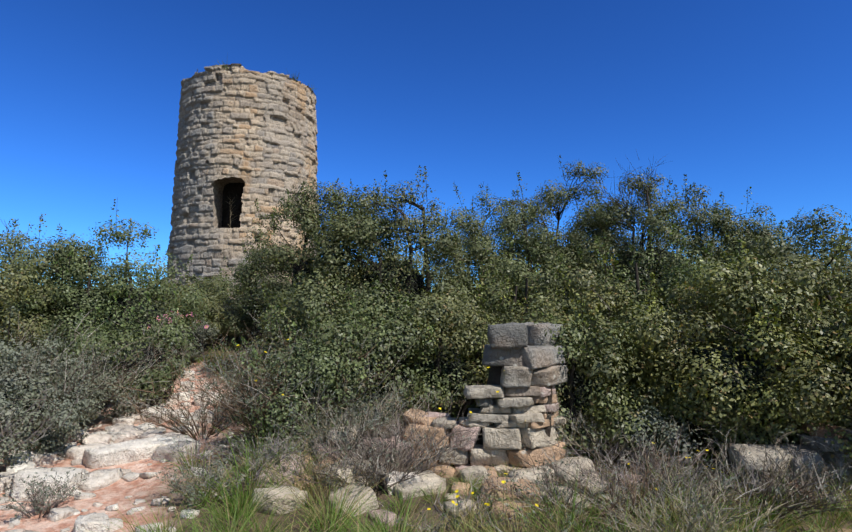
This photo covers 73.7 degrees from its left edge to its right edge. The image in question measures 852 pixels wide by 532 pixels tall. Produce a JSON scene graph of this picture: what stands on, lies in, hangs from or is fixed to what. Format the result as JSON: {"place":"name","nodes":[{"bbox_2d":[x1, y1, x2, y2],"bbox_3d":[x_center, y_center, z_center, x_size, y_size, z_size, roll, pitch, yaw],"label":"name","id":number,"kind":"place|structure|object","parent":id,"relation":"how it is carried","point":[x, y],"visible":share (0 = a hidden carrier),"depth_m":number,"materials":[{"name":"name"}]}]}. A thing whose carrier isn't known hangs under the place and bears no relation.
{"place":"outdoors","nodes":[
{"label":"outdoors","id":0,"kind":"place"},
{"bbox_2d":[0,297,851,531],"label":"ground","id":1,"kind":"structure","parent":0,"point":[118,491],"depth_m":3.97,"materials":[{"name":"beige stone"}]},
{"bbox_2d":[163,63,318,303],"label":"tower","id":2,"kind":"structure","parent":1,"relation":"on","point":[256,131],"depth_m":15.99,"materials":[{"name":"stone"}]},
{"bbox_2d":[210,177,244,227],"bbox_3d":[-5.468,-1.721,16.149,1.025,1.510,1.120,0,-5,1],"label":"window reveal","id":3,"kind":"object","parent":2,"relation":"attached to","point":[218,184],"depth_m":16.22,"materials":[{"name":"beige stone"}]},
{"bbox_2d":[211,183,244,227],"bbox_3d":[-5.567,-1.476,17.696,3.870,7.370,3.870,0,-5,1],"label":"window opening","id":4,"kind":"object","parent":2,"relation":"attached to","point":[231,191],"visible":0.02,"depth_m":16.59,"materials":[{"name":"black"}]},
{"bbox_2d":[215,61,316,91],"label":"plants","id":5,"kind":"object","parent":2,"relation":"on","point":[288,74],"visible":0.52,"depth_m":16.88,"materials":[{"name":"green plant"}]},
{"bbox_2d":[0,298,849,531],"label":"shrub leaves","id":6,"kind":"object","parent":1,"relation":"on","point":[63,411],"visible":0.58,"depth_m":4.67,"materials":[{"name":"grey plant"}]},
{"bbox_2d":[0,151,851,468],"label":"bushes","id":7,"kind":"object","parent":1,"relation":"on","point":[738,303],"depth_m":6.14,"materials":[{"name":"green plant"}]},
{"bbox_2d":[0,246,851,452],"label":"branches","id":8,"kind":"object","parent":7,"relation":"attached to","point":[417,283],"visible":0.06,"depth_m":5.59,"materials":[{"name":"green plant"}]},
{"bbox_2d":[0,301,851,531],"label":"dry shrubs","id":9,"kind":"object","parent":1,"relation":"on","point":[635,456],"visible":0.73,"depth_m":4.05,"materials":[{"name":"plant"}]},
{"bbox_2d":[0,355,851,531],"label":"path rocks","id":10,"kind":"object","parent":1,"relation":"on","point":[119,442],"visible":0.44,"depth_m":4.54,"materials":[{"name":"stone"}]},
{"bbox_2d":[147,310,723,509],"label":"flowers","id":11,"kind":"object","parent":1,"relation":"on","point":[456,491],"visible":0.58,"depth_m":4.37,"materials":[{"name":"yellow plant"}]},
{"bbox_2d":[26,340,851,531],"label":"grass tufts","id":12,"kind":"object","parent":1,"relation":"on","point":[237,510],"visible":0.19,"depth_m":3.52,"materials":[{"name":"green plant"}]},
{"bbox_2d":[249,322,643,521],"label":"ruin wall","id":13,"kind":"structure","parent":1,"relation":"on","point":[527,358],"depth_m":4.46,"materials":[{"name":"stone"}]},
{"bbox_2d":[729,422,851,511],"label":"rocks","id":14,"kind":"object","parent":1,"relation":"on","point":[756,454],"depth_m":4.04,"materials":[{"name":"stone"}]},
{"bbox_2d":[0,0,851,291],"label":"sky","id":15,"kind":"structure","parent":0,"point":[735,96],"materials":[{"name":"blue"}]}
]}

